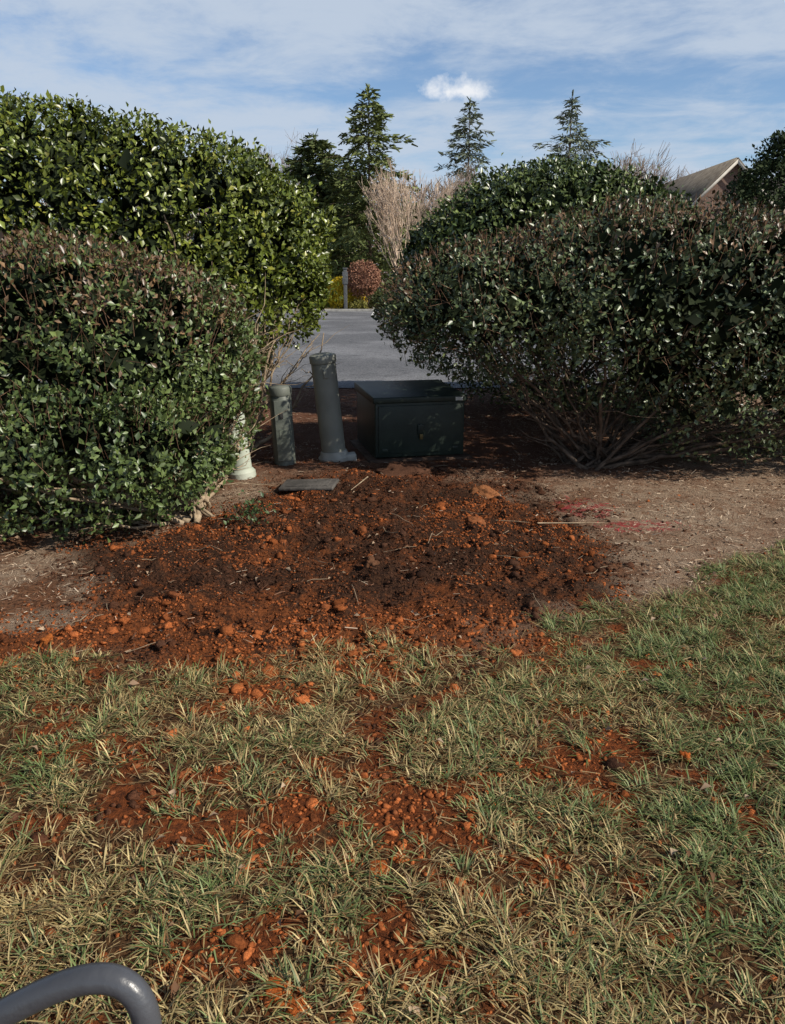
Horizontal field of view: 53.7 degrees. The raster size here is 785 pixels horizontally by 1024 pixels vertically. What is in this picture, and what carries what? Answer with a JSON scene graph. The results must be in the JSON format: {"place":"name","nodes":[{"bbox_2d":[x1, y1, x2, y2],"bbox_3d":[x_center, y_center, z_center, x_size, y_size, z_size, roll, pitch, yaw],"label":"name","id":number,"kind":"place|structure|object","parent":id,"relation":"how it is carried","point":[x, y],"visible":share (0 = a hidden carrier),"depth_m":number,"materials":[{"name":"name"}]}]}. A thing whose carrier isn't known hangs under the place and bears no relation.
{"place":"outdoors","nodes":[
{"label":"outdoors","id":0,"kind":"place"},
{"bbox_2d":[0,962,161,1023],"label":"tubular cart handle","id":1,"kind":"object","parent":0,"point":[130,990],"visible":1,"depth_m":0.84,"materials":[{"name":"grey paint"}]},
{"bbox_2d":[0,284,784,1023],"bbox_3d":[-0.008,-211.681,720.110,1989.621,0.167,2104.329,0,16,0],"label":"ground","id":2,"kind":"structure","parent":0,"point":[758,478],"depth_m":3.15,"materials":[{"name":"soil"}]},
{"bbox_2d":[39,633,56,647],"bbox_3d":[-1.546,0.592,3.509,0.110,0.056,0.103,6,17,19],"label":"clay lump","id":3,"kind":"object","parent":2,"relation":"on","point":[45,640],"visible":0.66,"depth_m":3.50,"materials":[{"name":"orange soil"}]},
{"bbox_2d":[0,221,308,543],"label":"clipped holly bush","id":4,"kind":"object","parent":2,"relation":"on","point":[101,325],"visible":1,"depth_m":5.02,"materials":[{"name":"green plant"}]},
{"bbox_2d":[0,85,348,453],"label":"holly bush","id":5,"kind":"object","parent":2,"relation":"on","point":[257,226],"visible":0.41,"depth_m":7.23,"materials":[{"name":"green plant"}]},
{"bbox_2d":[226,412,255,479],"bbox_3d":[-1.309,-0.565,6.560,0.230,0.640,0.230,-6,16,2],"label":"pale utility pedestal","id":6,"kind":"object","parent":2,"relation":"on","point":[246,473],"visible":0.3,"depth_m":6.53,"materials":[{"name":"beige plastic"}]},
{"bbox_2d":[220,490,279,530],"bbox_3d":[-0.932,0.033,5.157,0.425,0.357,0.320,9,19,27],"label":"weed plant","id":7,"kind":"object","parent":2,"relation":"on","point":[255,510],"visible":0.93,"depth_m":5.14,"materials":[{"name":"green plant"}]},
{"bbox_2d":[257,515,273,522],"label":"clay lump","id":8,"kind":"object","parent":2,"relation":"on","point":[269,519],"visible":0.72,"depth_m":5.21,"materials":[{"name":"brown soil"}]},
{"bbox_2d":[261,975,292,1006],"bbox_3d":[-0.269,1.126,1.814,0.077,0.040,0.090,-3,17,-10],"label":"clay lump","id":9,"kind":"object","parent":2,"relation":"on","point":[275,990],"visible":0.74,"depth_m":1.80,"materials":[{"name":"orange soil"}]},
{"bbox_2d":[268,385,295,465],"bbox_3d":[-0.996,-0.759,7.016,0.212,0.770,0.224,-4,17,-7],"label":"square utility pedestal","id":10,"kind":"object","parent":2,"relation":"on","point":[280,401],"visible":0.93,"depth_m":6.93,"materials":[{"name":"grey plastic"}]},
{"bbox_2d":[246,128,339,192],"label":"bare tree","id":11,"kind":"object","parent":2,"relation":"on","point":[273,165],"visible":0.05,"depth_m":67.52,"materials":[{"name":"brown plant"}]},
{"bbox_2d":[284,994,311,1020],"bbox_3d":[-0.220,1.135,1.778,0.063,0.030,0.069,-7,18,-23],"label":"clay lump","id":12,"kind":"object","parent":2,"relation":"on","point":[294,1011],"visible":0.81,"depth_m":1.77,"materials":[{"name":"orange soil"}]},
{"bbox_2d":[278,478,338,490],"bbox_3d":[-0.661,-0.218,6.141,0.440,0.036,0.260,-1,18,9],"label":"utility ground lid","id":13,"kind":"object","parent":2,"relation":"on","point":[308,484],"visible":1,"depth_m":6.07,"materials":[{"name":"grey concrete"}]},
{"bbox_2d":[243,309,391,310],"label":"kerb","id":14,"kind":"structure","parent":2,"relation":"on","point":[341,309],"depth_m":45.01,"materials":[{"name":"concrete"}]},
{"bbox_2d":[281,129,355,293],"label":"pine tree","id":15,"kind":"object","parent":2,"relation":"on","point":[304,165],"visible":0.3,"depth_m":52.69,"materials":[{"name":"green plant"}]},
{"bbox_2d":[309,352,356,461],"bbox_3d":[-0.564,-0.947,7.165,0.350,1.045,0.300,-8,19,-8],"label":"round utility pedestal","id":16,"kind":"object","parent":2,"relation":"on","point":[327,396],"visible":0.98,"depth_m":7.07,"materials":[{"name":"grey plastic"}]},
{"bbox_2d":[342,268,347,308],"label":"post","id":17,"kind":"object","parent":2,"relation":"on","point":[345,277],"visible":0.89,"depth_m":45.05,"materials":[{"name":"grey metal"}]},
{"bbox_2d":[323,276,367,308],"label":"yellow shrub","id":18,"kind":"object","parent":2,"relation":"on","point":[338,289],"visible":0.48,"depth_m":46.64,"materials":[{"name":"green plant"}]},
{"bbox_2d":[6,171,696,285],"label":"distant tree line","id":19,"kind":"object","parent":2,"relation":"on","point":[416,194],"visible":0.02,"depth_m":105.22,"materials":[{"name":"green plant"}]},
{"bbox_2d":[287,83,420,306],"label":"cedar tree","id":20,"kind":"object","parent":2,"relation":"on","point":[378,156],"visible":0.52,"depth_m":49.26,"materials":[{"name":"green plant"}]},
{"bbox_2d":[332,160,387,300],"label":"cedar tree","id":21,"kind":"object","parent":2,"relation":"on","point":[342,209],"visible":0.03,"depth_m":61.04,"materials":[{"name":"green plant"}]},
{"bbox_2d":[348,296,371,308],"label":"green shrub","id":22,"kind":"object","parent":2,"relation":"on","point":[357,304],"visible":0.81,"depth_m":45.86,"materials":[{"name":"green plant"}]},
{"bbox_2d":[343,259,381,306],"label":"round shrub","id":23,"kind":"object","parent":2,"relation":"on","point":[370,275],"visible":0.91,"depth_m":45.35,"materials":[{"name":"red plant"}]},
{"bbox_2d":[364,555,379,567],"bbox_3d":[-0.119,0.311,4.386,0.093,0.129,0.104,-9,19,-27],"label":"clay lump","id":24,"kind":"object","parent":2,"relation":"on","point":[370,560],"visible":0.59,"depth_m":4.37,"materials":[{"name":"orange soil"}]},
{"bbox_2d":[368,859,388,878],"bbox_3d":[-0.040,1.014,2.196,0.061,0.036,0.073,-5,17,-16],"label":"clay lump","id":25,"kind":"object","parent":2,"relation":"on","point":[382,866],"visible":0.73,"depth_m":2.19,"materials":[{"name":"brown soil"}]},
{"bbox_2d":[366,289,396,308],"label":"green shrub","id":26,"kind":"object","parent":2,"relation":"on","point":[375,294],"visible":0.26,"depth_m":47.45,"materials":[{"name":"green plant"}]},
{"bbox_2d":[0,450,784,1023],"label":"clay clods","id":27,"kind":"object","parent":2,"relation":"on","point":[238,942],"visible":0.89,"depth_m":3.61,"materials":[{"name":"brown soil"}]},
{"bbox_2d":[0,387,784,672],"bbox_3d":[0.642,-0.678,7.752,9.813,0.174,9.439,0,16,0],"label":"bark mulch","id":28,"kind":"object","parent":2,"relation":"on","point":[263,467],"visible":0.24,"depth_m":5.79,"materials":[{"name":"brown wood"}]},
{"bbox_2d":[3,460,784,1023],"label":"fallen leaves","id":29,"kind":"object","parent":2,"relation":"on","point":[299,912],"depth_m":3.68,"materials":[{"name":"brown plant"}]},
{"bbox_2d":[390,851,408,862],"bbox_3d":[0.022,1.001,2.236,0.051,0.027,0.048,14,22,39],"label":"clay lump","id":30,"kind":"object","parent":2,"relation":"on","point":[397,858],"visible":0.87,"depth_m":2.23,"materials":[{"name":"brown soil"}]},
{"bbox_2d":[375,461,431,476],"bbox_3d":[0.097,-0.337,6.667,0.421,0.163,0.590,15,22,41],"label":"flat stone","id":31,"kind":"object","parent":2,"relation":"on","point":[397,469],"visible":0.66,"depth_m":6.60,"materials":[{"name":"stone"}]},
{"bbox_2d":[383,202,429,271],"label":"cedar tree","id":32,"kind":"object","parent":2,"relation":"on","point":[402,242],"visible":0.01,"depth_m":83.69,"materials":[{"name":"green plant"}]},
{"bbox_2d":[350,379,472,463],"bbox_3d":[0.155,-0.896,7.656,1.000,0.690,1.060,-4,17,-12],"label":"transformer box","id":33,"kind":"object","parent":2,"relation":"on","point":[407,420],"visible":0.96,"depth_m":7.24,"materials":[{"name":"green metal"}]},
{"bbox_2d":[378,404,461,453],"bbox_3d":[0.260,-0.774,7.218,0.800,0.445,0.016,-4,17,-12],"label":"door panel","id":34,"kind":"structure","parent":33,"relation":"in","point":[397,425],"depth_m":7.21,"materials":[{"name":"green metal"}]},
{"bbox_2d":[358,157,470,274],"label":"bare tree","id":35,"kind":"object","parent":2,"relation":"on","point":[384,194],"visible":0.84,"depth_m":45.92,"materials":[{"name":"beige plant"}]},
{"bbox_2d":[404,158,486,222],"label":"bare tree","id":36,"kind":"object","parent":2,"relation":"on","point":[463,182],"visible":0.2,"depth_m":61.10,"materials":[{"name":"brown plant"}]},
{"bbox_2d":[433,97,496,203],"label":"cedar tree","id":37,"kind":"object","parent":2,"relation":"on","point":[459,135],"visible":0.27,"depth_m":65.43,"materials":[{"name":"green plant"}]},
{"bbox_2d":[464,516,485,524],"bbox_3d":[0.547,0.068,5.181,0.168,0.074,0.142,4,17,13],"label":"clay lump","id":38,"kind":"object","parent":2,"relation":"on","point":[472,519],"visible":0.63,"depth_m":5.16,"materials":[{"name":"orange soil"}]},
{"bbox_2d":[469,485,499,498],"bbox_3d":[0.716,-0.130,6.056,0.242,0.140,0.239,8,18,26],"label":"clay lump","id":39,"kind":"object","parent":2,"relation":"on","point":[486,491],"visible":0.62,"depth_m":6.01,"materials":[{"name":"orange soil"}]},
{"bbox_2d":[521,89,612,181],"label":"cedar tree","id":40,"kind":"object","parent":2,"relation":"on","point":[569,115],"visible":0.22,"depth_m":59.83,"materials":[{"name":"green plant"}]},
{"bbox_2d":[370,188,784,470],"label":"clipped holly bush","id":41,"kind":"object","parent":2,"relation":"on","point":[716,289],"visible":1,"depth_m":6.25,"materials":[{"name":"green plant"}]},
{"bbox_2d":[386,148,769,412],"bbox_3d":[2.558,-2.955,10.230,5.244,3.247,3.915,-7,18,-23],"label":"holly bush","id":42,"kind":"object","parent":2,"relation":"on","point":[538,192],"visible":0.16,"depth_m":9.00,"materials":[{"name":"green plant"}]},
{"bbox_2d":[566,154,671,232],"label":"bare tree","id":43,"kind":"object","parent":2,"relation":"on","point":[633,164],"visible":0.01,"depth_m":72.38,"materials":[{"name":"brown plant"}]},
{"bbox_2d":[577,139,688,226],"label":"bare tree","id":44,"kind":"object","parent":2,"relation":"on","point":[654,169],"visible":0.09,"depth_m":58.64,"materials":[{"name":"plant"}]},
{"bbox_2d":[677,750,690,761],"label":"clay lump","id":45,"kind":"object","parent":2,"relation":"on","point":[684,754],"visible":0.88,"depth_m":2.69,"materials":[{"name":"orange soil"}]},
{"bbox_2d":[711,127,784,246],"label":"evergreen tree","id":46,"kind":"object","parent":2,"relation":"on","point":[748,185],"visible":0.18,"depth_m":21.83,"materials":[{"name":"green plant"}]},
{"bbox_2d":[0,539,784,1023],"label":"grass","id":47,"kind":"structure","parent":0,"point":[708,863],"depth_m":2.29,"materials":[{"name":"green plant"}]},
{"bbox_2d":[0,0,784,259],"label":"sky","id":48,"kind":"structure","parent":0,"point":[705,79],"materials":[{"name":"blue"}]},
{"bbox_2d":[26,311,768,387],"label":"road","id":49,"kind":"structure","parent":0,"point":[359,349],"depth_m":17.82,"materials":[{"name":"grey asphalt"}]},
{"bbox_2d":[695,208,767,224],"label":"wing walls","id":50,"kind":"structure","parent":0,"point":[714,216],"depth_m":46.79,"materials":[{"name":"brick"}]},
{"bbox_2d":[659,157,736,205],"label":"roof wing","id":51,"kind":"structure","parent":50,"relation":"on","point":[701,180],"depth_m":48.32,"materials":[{"name":"grey"}]},
{"bbox_2d":[692,160,737,205],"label":"rake trim","id":52,"kind":"structure","parent":51,"relation":"attached to","point":[721,176],"depth_m":45.81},
{"bbox_2d":[738,159,778,210],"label":"rake trim","id":53,"kind":"structure","parent":52,"relation":"attached to","point":[741,165],"depth_m":45.61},
{"bbox_2d":[694,164,761,207],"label":"gable wall","id":54,"kind":"structure","parent":50,"relation":"on","point":[723,182],"depth_m":46.39,"materials":[{"name":"brick"}]}
]}

